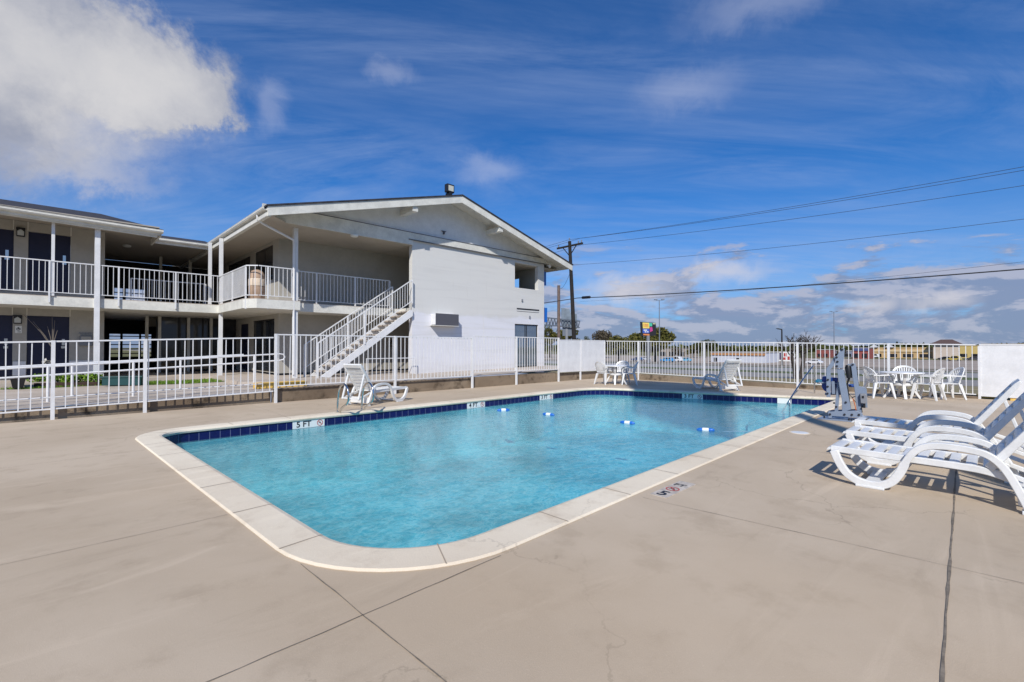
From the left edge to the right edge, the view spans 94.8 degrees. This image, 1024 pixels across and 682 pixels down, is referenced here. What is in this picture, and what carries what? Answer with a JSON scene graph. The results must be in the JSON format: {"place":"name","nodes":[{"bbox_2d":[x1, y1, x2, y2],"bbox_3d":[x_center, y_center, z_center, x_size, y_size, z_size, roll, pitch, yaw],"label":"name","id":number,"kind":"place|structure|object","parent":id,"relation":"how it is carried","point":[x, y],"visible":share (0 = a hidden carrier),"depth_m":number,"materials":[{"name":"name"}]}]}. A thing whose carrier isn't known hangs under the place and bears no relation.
{"place":"outdoors","nodes":[
{"label":"outdoors","id":0,"kind":"place"},
{"bbox_2d":[0,365,557,409],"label":"courtyard paving","id":1,"kind":"structure","parent":0,"point":[35,393],"depth_m":12.25,"materials":[{"name":"concrete"}]},
{"bbox_2d":[0,378,223,389],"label":"lawn grass","id":2,"kind":"structure","parent":1,"relation":"on","point":[172,381],"depth_m":14.53,"materials":[{"name":"green plant"}]},
{"bbox_2d":[9,375,26,387],"bbox_3d":[-13.644,1.130,13.013,0.340,0.340,0.340,1,-1,-44],"label":"flower pot","id":3,"kind":"object","parent":2,"relation":"on","point":[14,382],"visible":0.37,"depth_m":12.93,"materials":[{"name":"black plastic"}]},
{"bbox_2d":[23,314,57,363],"bbox_3d":[-14.015,0.246,13.998,0.728,2.053,0.238,1,-1,-44],"label":"bare shrub","id":4,"kind":"object","parent":2,"relation":"on","point":[45,359],"visible":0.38,"depth_m":14.13,"materials":[{"name":"brown plant"}]},
{"bbox_2d":[26,373,102,386],"bbox_3d":[-13.125,1.150,13.912,1.802,0.444,0.558,0,-1,-19],"label":"planting bed","id":5,"kind":"object","parent":2,"relation":"on","point":[92,376],"visible":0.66,"depth_m":13.84,"materials":[{"name":"plant"}]},
{"bbox_2d":[100,375,147,385],"bbox_3d":[-11.386,1.161,13.837,1.066,0.260,0.360,0,-1,-13],"label":"long planter","id":6,"kind":"object","parent":1,"relation":"on","point":[123,380],"visible":0.73,"depth_m":13.68,"materials":[{"name":"teal"}]},
{"bbox_2d":[0,353,283,401],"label":"ramp handrail","id":7,"kind":"object","parent":1,"relation":"on","point":[72,373],"visible":0.79,"depth_m":10.91,"materials":[{"name":"metal"}]},
{"bbox_2d":[253,380,306,388],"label":"painted curb","id":8,"kind":"structure","parent":1,"relation":"on","point":[265,385],"depth_m":12.73,"materials":[{"name":"yellow paint"}]},
{"bbox_2d":[0,194,572,388],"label":"motel building","id":9,"kind":"structure","parent":1,"relation":"on","point":[402,266],"depth_m":17.90,"materials":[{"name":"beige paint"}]},
{"bbox_2d":[0,315,12,379],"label":"door","id":10,"kind":"structure","parent":9,"relation":"in","point":[6,321],"depth_m":14.32,"materials":[{"name":"blue paint"}]},
{"bbox_2d":[0,229,13,290],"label":"door","id":11,"kind":"structure","parent":9,"relation":"in","point":[6,236],"depth_m":14.34,"materials":[{"name":"blue paint"}]},
{"bbox_2d":[13,315,22,323],"bbox_3d":[-15.114,-0.660,14.401,0.200,0.260,0.149,1,-1,-44],"label":"wall lamp","id":12,"kind":"object","parent":9,"relation":"attached to","point":[17,319],"visible":1,"depth_m":14.38,"materials":[{"name":"black metal"}]},
{"bbox_2d":[15,326,21,332],"bbox_3d":[-15.149,-0.356,14.457,0.140,0.220,0.015,1,-1,-44],"label":"direction sign","id":13,"kind":"object","parent":9,"relation":"attached to","point":[18,329],"visible":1,"depth_m":14.46,"materials":[{"name":"white plastic"}]},
{"bbox_2d":[16,227,25,236],"bbox_3d":[-15.084,-3.345,14.463,0.200,0.260,0.149,1,-1,-44],"label":"wall lamp","id":14,"kind":"object","parent":9,"relation":"attached to","point":[20,232],"visible":1,"depth_m":14.44,"materials":[{"name":"black metal"}]},
{"bbox_2d":[26,316,68,378],"bbox_3d":[-14.716,0.202,14.949,0.960,1.965,0.090,1,-1,-44],"label":"door","id":15,"kind":"structure","parent":9,"relation":"in","point":[61,323],"depth_m":14.93,"materials":[{"name":"blue paint"}]},
{"bbox_2d":[28,232,70,293],"bbox_3d":[-14.716,-2.456,14.981,0.960,1.880,0.090,1,-1,-44],"label":"door","id":16,"kind":"structure","parent":9,"relation":"in","point":[39,244],"depth_m":14.94,"materials":[{"name":"blue paint"}]},
{"bbox_2d":[79,335,92,345],"bbox_3d":[-13.999,-0.012,15.484,0.320,0.340,0.149,1,-1,-44],"label":"wall box","id":17,"kind":"object","parent":9,"relation":"attached to","point":[85,337],"visible":0.86,"depth_m":15.43,"materials":[{"name":"grey plastic"}]},
{"bbox_2d":[229,256,249,301],"bbox_3d":[-11.889,-2.597,20.593,0.050,1.800,3.450,1,-1,-44],"label":"window","id":18,"kind":"structure","parent":9,"relation":"in","point":[246,261],"depth_m":20.61,"materials":[{"name":"glass"}]},
{"bbox_2d":[241,324,247,369],"bbox_3d":[-11.263,0.240,19.877,0.090,1.910,1.200,1,-1,-44],"label":"door","id":19,"kind":"structure","parent":9,"relation":"in","point":[244,327],"depth_m":19.94,"materials":[{"name":"black paint"}]},
{"bbox_2d":[248,269,264,298],"bbox_3d":[-8.108,-1.793,14.971,0.490,0.955,0.490,1,-1,-44],"label":"litter bin","id":20,"kind":"object","parent":9,"relation":"on","point":[257,289],"visible":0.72,"depth_m":14.78,"materials":[{"name":"beige plastic"}]},
{"bbox_2d":[254,319,273,371],"bbox_3d":[-9.504,0.168,18.120,0.050,1.970,2.570,1,-1,-44],"label":"door","id":21,"kind":"structure","parent":9,"relation":"in","point":[262,328],"depth_m":18.11,"materials":[{"name":"black glass"}]},
{"bbox_2d":[256,245,272,280],"bbox_3d":[-9.504,-2.907,18.158,0.050,1.300,2.170,1,-1,-44],"label":"window","id":22,"kind":"structure","parent":9,"relation":"in","point":[265,256],"depth_m":18.05,"materials":[{"name":"black glass"}]},
{"bbox_2d":[430,313,458,326],"bbox_3d":[-2.694,-0.840,18.886,1.210,0.485,0.325,1,-1,-44],"label":"air conditioner","id":23,"kind":"object","parent":9,"relation":"attached to","point":[441,319],"visible":1,"depth_m":18.70,"materials":[{"name":"white paint"}]},
{"bbox_2d":[445,183,453,194],"bbox_3d":[-2.455,-5.879,18.382,0.340,0.430,0.268,1,-1,-44],"label":"floodlight","id":24,"kind":"object","parent":9,"relation":"on","point":[449,189],"visible":0.97,"depth_m":18.27,"materials":[{"name":"black metal"}]},
{"bbox_2d":[515,324,536,366],"bbox_3d":[0.644,0.220,22.496,1.570,2.015,0.060,1,-1,-44],"label":"entrance door","id":25,"kind":"structure","parent":9,"relation":"in","point":[521,330],"depth_m":22.48,"materials":[{"name":"glass"}]},
{"bbox_2d":[0,378,1023,681],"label":"pool deck","id":26,"kind":"structure","parent":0,"point":[648,586],"depth_m":2.80,"materials":[{"name":"concrete"}]},
{"bbox_2d":[0,392,270,423],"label":"retaining wall","id":27,"kind":"structure","parent":26,"relation":"on","point":[201,402],"depth_m":10.00,"materials":[{"name":"concrete"}]},
{"bbox_2d":[0,337,273,419],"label":"pool fence","id":28,"kind":"object","parent":26,"relation":"on","point":[52,408],"visible":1,"depth_m":9.94,"materials":[{"name":"metal"}]},
{"bbox_2d":[274,334,473,402],"bbox_3d":[-3.626,0.708,13.875,6.260,1.727,0.062,1,-1,-43],"label":"pool fence","id":29,"kind":"object","parent":26,"relation":"on","point":[276,351],"visible":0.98,"depth_m":13.68,"materials":[{"name":"metal"}]},
{"bbox_2d":[341,364,407,406],"bbox_3d":[-3.389,1.047,11.770,0.710,1.003,1.708,0,-1,28],"label":"sun lounger","id":30,"kind":"object","parent":26,"relation":"on","point":[354,372],"visible":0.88,"depth_m":11.33,"materials":[{"name":"white plastic"}]},
{"bbox_2d":[271,372,555,402],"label":"retaining wall","id":31,"kind":"structure","parent":26,"relation":"on","point":[305,393],"depth_m":14.78,"materials":[{"name":"concrete"}]},
{"bbox_2d":[135,387,852,571],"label":"swimming pool","id":32,"kind":"structure","parent":26,"relation":"in","point":[458,511],"depth_m":8.81,"materials":[{"name":"liquid"}]},
{"bbox_2d":[336,382,373,412],"bbox_3d":[-3.321,1.204,9.981,0.640,0.654,0.576,1,-1,-44],"label":"pool ladder","id":33,"kind":"object","parent":32,"relation":"on","point":[348,396],"visible":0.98,"depth_m":9.95,"materials":[{"name":"silver metal"}]},
{"bbox_2d":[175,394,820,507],"bbox_3d":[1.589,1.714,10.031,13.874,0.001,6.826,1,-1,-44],"label":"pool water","id":34,"kind":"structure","parent":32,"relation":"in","point":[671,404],"depth_m":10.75,"materials":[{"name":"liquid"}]},
{"bbox_2d":[481,406,745,431],"bbox_3d":[1.903,1.698,10.315,6.950,0.105,0.391,0,-1,33],"label":"float line","id":35,"kind":"object","parent":34,"relation":"on","point":[633,423],"visible":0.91,"depth_m":9.75,"materials":[{"name":"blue plastic"}]},
{"bbox_2d":[789,365,814,416],"bbox_3d":[8.315,1.518,13.472,2.170,1.597,0.053,1,-1,-42],"label":"pool handrail","id":36,"kind":"object","parent":32,"relation":"on","point":[813,366],"visible":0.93,"depth_m":13.55,"materials":[{"name":"silver metal"}]},
{"bbox_2d":[1,399,1021,681],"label":"deck joint","id":37,"kind":"object","parent":26,"relation":"on","point":[705,511],"visible":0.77,"depth_m":2.60,"materials":[{"name":"concrete"}]},
{"bbox_2d":[474,336,559,384],"bbox_3d":[0.300,0.724,17.496,4.343,1.784,0.062,1,-1,-43],"label":"pool fence","id":38,"kind":"object","parent":26,"relation":"on","point":[516,370],"visible":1,"depth_m":17.36,"materials":[{"name":"metal"}]},
{"bbox_2d":[560,340,580,379],"bbox_3d":[2.414,0.790,19.476,1.404,1.700,0.055,1,-1,-44],"label":"privacy panel","id":39,"kind":"object","parent":26,"relation":"on","point":[570,356],"visible":1,"depth_m":19.46,"materials":[{"name":"white paint"}]},
{"bbox_2d":[556,371,602,381],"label":"retaining wall","id":40,"kind":"structure","parent":26,"relation":"on","point":[575,376],"depth_m":19.92,"materials":[{"name":"concrete"}]},
{"bbox_2d":[581,340,604,370],"bbox_3d":[3.566,0.804,20.605,1.738,1.700,0.055,1,-1,-44],"label":"privacy panel","id":41,"kind":"object","parent":26,"relation":"on","point":[592,352],"visible":0.83,"depth_m":20.48,"materials":[{"name":"white paint"}]},
{"bbox_2d":[594,361,613,384],"bbox_3d":[3.438,1.188,17.582,0.640,0.858,0.568,1,-1,-38],"label":"plastic chair","id":42,"kind":"object","parent":26,"relation":"on","point":[603,370],"visible":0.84,"depth_m":17.44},
{"bbox_2d":[603,365,628,384],"bbox_3d":[3.860,1.264,17.536,0.970,0.731,0.970,0,-1,-29],"label":"plastic table","id":43,"kind":"object","parent":26,"relation":"on","point":[615,374],"visible":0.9,"depth_m":17.31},
{"bbox_2d":[612,361,629,382],"bbox_3d":[4.219,1.195,18.173,0.568,0.858,0.640,0,-1,28],"label":"plastic chair","id":44,"kind":"object","parent":26,"relation":"on","point":[620,368],"visible":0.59,"depth_m":18.24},
{"bbox_2d":[621,362,637,384],"bbox_3d":[4.360,1.186,17.430,0.640,0.858,0.568,0,-1,10],"label":"plastic chair","id":45,"kind":"object","parent":26,"relation":"on","point":[633,373],"visible":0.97,"depth_m":17.22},
{"bbox_2d":[650,481,695,497],"bbox_3d":[1.588,1.457,4.628,0.620,0.020,0.170,1,-1,-44],"label":"deck depth marker","id":46,"kind":"object","parent":26,"relation":"on","point":[672,489],"visible":1,"depth_m":4.60,"materials":[{"name":"tile"}]},
{"bbox_2d":[692,360,742,390],"bbox_3d":[6.728,1.093,15.504,0.710,1.003,1.708,0,-1,-16],"label":"sun lounger","id":47,"kind":"object","parent":26,"relation":"on","point":[726,374],"visible":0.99,"depth_m":14.99,"materials":[{"name":"white plastic"}]},
{"bbox_2d":[607,341,975,394],"bbox_3d":[8.390,0.771,16.959,0.066,1.675,11.841,1,-1,-44],"label":"pool fence","id":48,"kind":"object","parent":26,"relation":"on","point":[797,361],"visible":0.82,"depth_m":15.82,"materials":[{"name":"metal"}]},
{"bbox_2d":[607,372,977,398],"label":"retaining wall","id":49,"kind":"structure","parent":26,"relation":"on","point":[689,380],"depth_m":16.80,"materials":[{"name":"concrete"}]},
{"bbox_2d":[789,431,810,434],"bbox_3d":[4.684,1.495,7.667,0.300,0.019,0.300,1,-1,-44],"label":"skimmer lid","id":50,"kind":"object","parent":26,"relation":"on","point":[800,432],"visible":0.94,"depth_m":7.65,"materials":[{"name":"white plastic"}]},
{"bbox_2d":[815,348,867,421],"bbox_3d":[6.418,0.821,9.140,0.897,1.383,0.820,0,-1,35],"label":"pool lift","id":51,"kind":"object","parent":26,"relation":"on","point":[831,386],"visible":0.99,"depth_m":8.93,"materials":[{"name":"light grey metal"},{"name":"blue plastic"}]},
{"bbox_2d":[862,366,896,398],"bbox_3d":[10.080,1.132,13.013,0.640,0.858,0.568,0,-1,9],"label":"plastic chair","id":52,"kind":"object","parent":26,"relation":"on","point":[869,379],"visible":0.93,"depth_m":12.87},
{"bbox_2d":[879,371,924,399],"bbox_3d":[10.620,1.206,12.836,0.970,0.731,0.970,0,-1,-17],"label":"plastic table","id":53,"kind":"object","parent":26,"relation":"on","point":[903,384],"visible":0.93,"depth_m":12.67,"materials":[{"name":"plastic"}]},
{"bbox_2d":[892,365,917,396],"bbox_3d":[11.226,1.137,13.469,0.568,0.858,0.640,-1,-1,39],"label":"plastic chair","id":54,"kind":"object","parent":26,"relation":"on","point":[908,379],"visible":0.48,"depth_m":13.57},
{"bbox_2d":[826,421,1023,514],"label":"sun lounger","id":55,"kind":"object","parent":26,"relation":"on","point":[1002,451],"visible":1,"depth_m":4.50,"materials":[{"name":"white plastic"}]},
{"bbox_2d":[910,368,946,400],"bbox_3d":[11.049,1.125,12.471,0.568,0.858,0.640,0,-1,-28],"label":"plastic chair","id":56,"kind":"object","parent":26,"relation":"on","point":[934,382],"visible":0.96,"depth_m":12.37,"materials":[{"name":"plastic"}]},
{"bbox_2d":[843,392,1023,483],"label":"sun lounger","id":57,"kind":"object","parent":26,"relation":"on","point":[995,426],"visible":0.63,"depth_m":5.38,"materials":[{"name":"white plastic"}]},
{"bbox_2d":[852,379,1023,451],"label":"sun lounger","id":58,"kind":"object","parent":26,"relation":"on","point":[987,411],"visible":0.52,"depth_m":6.21,"materials":[{"name":"white plastic"}]},
{"bbox_2d":[928,367,966,399],"bbox_3d":[11.759,1.128,12.697,0.640,0.858,0.568,0,-1,15],"label":"plastic chair","id":59,"kind":"object","parent":26,"relation":"on","point":[958,377],"visible":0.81,"depth_m":12.63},
{"bbox_2d":[978,344,1023,398],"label":"privacy panel","id":60,"kind":"object","parent":26,"relation":"on","point":[1000,368],"visible":1,"depth_m":12.40,"materials":[{"name":"white paint"}]},
{"bbox_2d":[0,0,1023,410],"label":"sky","id":61,"kind":"structure","parent":0,"point":[563,120],"materials":[{"name":"blue"}]},
{"bbox_2d":[123,349,977,385],"bbox_3d":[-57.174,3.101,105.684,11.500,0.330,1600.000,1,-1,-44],"label":"road","id":62,"kind":"structure","parent":0,"point":[787,375],"depth_m":29.73,"materials":[{"name":"asphalt"}]},
{"bbox_2d":[131,349,977,377],"bbox_3d":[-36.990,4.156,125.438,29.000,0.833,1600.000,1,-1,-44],"label":"road","id":63,"kind":"structure","parent":0,"point":[969,375],"depth_m":54.83,"materials":[{"name":"asphalt"}]},
{"bbox_2d":[110,348,1009,399],"bbox_3d":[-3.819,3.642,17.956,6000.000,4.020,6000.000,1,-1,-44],"label":"ground","id":64,"kind":"structure","parent":0,"point":[642,353],"depth_m":201.46,"materials":[{"name":"grey plant"}]},
{"bbox_2d":[123,350,977,394],"bbox_3d":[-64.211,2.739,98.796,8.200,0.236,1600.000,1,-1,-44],"label":"verge","id":65,"kind":"structure","parent":64,"relation":"on","point":[926,387],"depth_m":20.24,"materials":[{"name":"plant"}]},
{"bbox_2d":[775,332,822,378],"bbox_3d":[14.574,0.726,23.864,2.601,2.624,1.326,0,-1,-7],"label":"bare tree","id":66,"kind":"object","parent":65,"relation":"on","point":[805,345],"visible":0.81,"depth_m":23.82,"materials":[{"name":"brown plant"}]},
{"bbox_2d":[125,349,977,379],"bbox_3d":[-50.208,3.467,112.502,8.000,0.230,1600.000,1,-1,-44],"label":"grass strip","id":67,"kind":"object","parent":64,"relation":"on","point":[963,378],"depth_m":39.59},
{"bbox_2d":[654,299,664,340],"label":"lamp post","id":68,"kind":"object","parent":67,"relation":"on","point":[659,316],"visible":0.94,"depth_m":45.76,"materials":[{"name":"grey"}]},
{"bbox_2d":[544,324,561,357],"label":"broadleaf tree","id":69,"kind":"object","parent":64,"relation":"on","point":[552,334],"visible":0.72,"depth_m":232.18,"materials":[{"name":"green plant"}]},
{"bbox_2d":[557,285,559,337],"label":"utility pole","id":70,"kind":"object","parent":64,"relation":"on","point":[558,311],"visible":0.6,"depth_m":44.92,"materials":[{"name":"brown wood"}]},
{"bbox_2d":[544,308,579,339],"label":"sign gantry","id":71,"kind":"object","parent":64,"relation":"on","point":[565,320],"visible":0.73,"depth_m":149.81,"materials":[{"name":"grey"}]},
{"bbox_2d":[557,238,582,340],"bbox_3d":[4.417,-2.661,35.160,0.592,10.077,2.503,1,-1,-44],"label":"utility pole","id":72,"kind":"object","parent":64,"relation":"on","point":[569,253],"visible":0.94,"depth_m":34.93,"materials":[{"name":"brown wood"}]},
{"bbox_2d":[570,170,1023,239],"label":"overhead wire","id":73,"kind":"object","parent":72,"relation":"attached to","point":[818,204],"visible":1,"depth_m":24.98,"materials":[{"name":"black"}]},
{"bbox_2d":[585,167,1020,237],"bbox_3d":[16.159,-7.631,25.815,28.896,0.299,0.020,-1,-1,40],"label":"overhead wire","id":74,"kind":"object","parent":72,"relation":"attached to","point":[828,200],"visible":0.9,"depth_m":24.99,"materials":[{"name":"black"}]},
{"bbox_2d":[583,185,1023,244],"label":"overhead wire","id":75,"kind":"object","parent":72,"relation":"attached to","point":[825,214],"visible":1,"depth_m":24.95,"materials":[{"name":"black"}]},
{"bbox_2d":[560,328,579,340],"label":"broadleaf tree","id":76,"kind":"object","parent":64,"relation":"on","point":[569,337],"visible":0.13,"depth_m":231.76,"materials":[{"name":"green plant"}]},
{"bbox_2d":[592,330,611,348],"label":"broadleaf tree","id":77,"kind":"object","parent":64,"relation":"on","point":[603,335],"visible":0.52,"depth_m":224.42,"materials":[{"name":"green plant"}]},
{"bbox_2d":[605,335,630,361],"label":"broadleaf tree","id":78,"kind":"object","parent":64,"relation":"on","point":[616,338],"visible":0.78,"depth_m":95.93,"materials":[{"name":"green plant"}]},
{"bbox_2d":[671,347,682,355],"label":"broadleaf tree","id":79,"kind":"object","parent":64,"relation":"on","point":[676,351],"visible":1,"depth_m":233.06,"materials":[{"name":"green plant"}]},
{"bbox_2d":[685,345,699,354],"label":"broadleaf tree","id":80,"kind":"object","parent":64,"relation":"on","point":[689,351],"visible":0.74,"depth_m":232.53,"materials":[{"name":"green plant"}]},
{"bbox_2d":[694,339,716,357],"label":"broadleaf tree","id":81,"kind":"object","parent":64,"relation":"on","point":[706,345],"visible":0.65,"depth_m":226.04,"materials":[{"name":"green plant"}]},
{"bbox_2d":[741,346,753,351],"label":"broadleaf tree","id":82,"kind":"object","parent":64,"relation":"on","point":[743,349],"visible":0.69,"depth_m":232.30,"materials":[{"name":"green plant"}]},
{"bbox_2d":[544,354,977,369],"bbox_3d":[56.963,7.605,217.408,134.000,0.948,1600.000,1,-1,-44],"label":"parking lot","id":83,"kind":"structure","parent":64,"relation":"on","point":[935,364],"depth_m":162.06,"materials":[{"name":"asphalt"}]},
{"bbox_2d":[627,327,675,361],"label":"broadleaf tree","id":84,"kind":"object","parent":83,"relation":"on","point":[666,335],"visible":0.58,"depth_m":147.91,"materials":[{"name":"green plant"}]},
{"bbox_2d":[660,357,674,361],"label":"parked car","id":85,"kind":"object","parent":83,"relation":"on","point":[669,359],"visible":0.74,"depth_m":145.54,"materials":[{"name":"blue paint"}]},
{"bbox_2d":[673,356,682,361],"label":"parked van","id":86,"kind":"object","parent":83,"relation":"on","point":[678,358],"visible":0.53,"depth_m":168.29,"materials":[{"name":"white paint"}]},
{"bbox_2d":[712,351,778,362],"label":"store","id":87,"kind":"structure","parent":83,"relation":"on","point":[763,357],"depth_m":161.41,"materials":[{"name":"grey"}]},
{"bbox_2d":[805,359,823,363],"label":"parked car","id":88,"kind":"object","parent":83,"relation":"on","point":[815,361],"visible":0.8,"depth_m":145.37,"materials":[{"name":"white paint"}]},
{"bbox_2d":[946,356,961,360],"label":"parked van","id":89,"kind":"object","parent":83,"relation":"on","point":[955,358],"visible":0.78,"depth_m":181.06,"materials":[{"name":"brown paint"}]},
{"bbox_2d":[762,345,780,351],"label":"broadleaf tree","id":90,"kind":"object","parent":64,"relation":"on","point":[771,349],"visible":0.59,"depth_m":232.02,"materials":[{"name":"green plant"}]},
{"bbox_2d":[776,328,782,364],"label":"lamp post","id":91,"kind":"object","parent":64,"relation":"on","point":[782,348],"visible":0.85,"depth_m":109.87,"materials":[{"name":"grey metal"}]},
{"bbox_2d":[766,351,793,360],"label":"roadside board","id":92,"kind":"object","parent":64,"relation":"on","point":[786,356],"visible":0.38,"depth_m":176.36,"materials":[{"name":"white metal"}]},
{"bbox_2d":[544,342,1023,351],"bbox_3d":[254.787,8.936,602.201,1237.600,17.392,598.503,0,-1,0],"label":"tree line","id":93,"kind":"object","parent":64,"relation":"on","point":[762,347],"visible":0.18,"depth_m":495.27,"materials":[{"name":"green plant"}]},
{"bbox_2d":[605,362,975,372],"bbox_3d":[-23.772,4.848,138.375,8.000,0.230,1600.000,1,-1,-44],"label":"grass strip","id":94,"kind":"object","parent":64,"relation":"on","point":[787,367],"depth_m":72.25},
{"bbox_2d":[816,349,835,357],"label":"red shop","id":95,"kind":"structure","parent":64,"relation":"on","point":[824,352],"depth_m":240.85,"materials":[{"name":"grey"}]},
{"bbox_2d":[835,350,852,356],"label":"grey shop","id":96,"kind":"structure","parent":64,"relation":"on","point":[850,353],"depth_m":246.53,"materials":[{"name":"grey"}]},
{"bbox_2d":[852,348,872,358],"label":"red block","id":97,"kind":"structure","parent":64,"relation":"on","point":[861,353],"depth_m":213.39,"materials":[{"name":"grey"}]},
{"bbox_2d":[869,345,932,358],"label":"yellow mall","id":98,"kind":"structure","parent":64,"relation":"on","point":[894,352],"depth_m":225.83,"materials":[{"name":"brown"}]},
{"bbox_2d":[879,354,928,357],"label":"shop window","id":99,"kind":"structure","parent":98,"relation":"in","point":[891,355],"depth_m":224.04,"materials":[{"name":"black glass"}]},
{"bbox_2d":[960,345,978,357],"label":"yellow annex","id":100,"kind":"object","parent":64,"relation":"on","point":[968,351],"visible":0.39,"depth_m":226.76,"materials":[{"name":"beige"}]},
{"bbox_2d":[149,349,977,372],"bbox_3d":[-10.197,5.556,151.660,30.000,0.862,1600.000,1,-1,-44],"label":"road","id":101,"kind":"structure","parent":0,"point":[781,366],"depth_m":86.77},
{"bbox_2d":[640,322,655,362],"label":"billboard","id":102,"kind":"object","parent":101,"relation":"on","point":[647,329],"visible":0.94,"depth_m":99.82,"materials":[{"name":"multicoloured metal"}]},
{"bbox_2d":[660,348,697,356],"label":"brown house","id":103,"kind":"structure","parent":0,"point":[667,352],"depth_m":258.35,"materials":[{"name":"grey"}]},
{"bbox_2d":[660,352,683,355],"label":"shop window","id":104,"kind":"structure","parent":103,"relation":"in","point":[664,353],"depth_m":258.37,"materials":[{"name":"black glass"}]},
{"bbox_2d":[599,262,1017,300],"bbox_3d":[23.091,-4.996,42.064,0.018,0.568,46.086,1,-1,-39],"label":"overhead wire","id":105,"kind":"object","parent":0,"point":[839,281],"visible":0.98,"depth_m":36.44,"materials":[{"name":"black"}]},
{"bbox_2d":[931,339,961,358],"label":"hip roof house","id":106,"kind":"structure","parent":0,"point":[945,351],"depth_m":213.90,"materials":[{"name":"white"}]},
{"bbox_3d":[26.781,-2.378,16.835,1.751,8.571,1.948,0,-1,0],"label":"utility pole","id":107,"kind":"object","parent":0,"visible":0},
{"bbox_2d":[578,219,1021,264],"bbox_3d":[15.974,-5.514,25.789,29.321,0.556,0.018,-1,-1,39],"label":"overhead wire","id":108,"kind":"object","parent":107,"relation":"attached to","point":[822,242],"visible":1,"depth_m":24.95,"materials":[{"name":"black"}]},
{"bbox_2d":[580,268,1023,297],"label":"overhead wire","id":109,"kind":"object","parent":107,"relation":"attached to","point":[822,284],"visible":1,"depth_m":25.03,"materials":[{"name":"black"}]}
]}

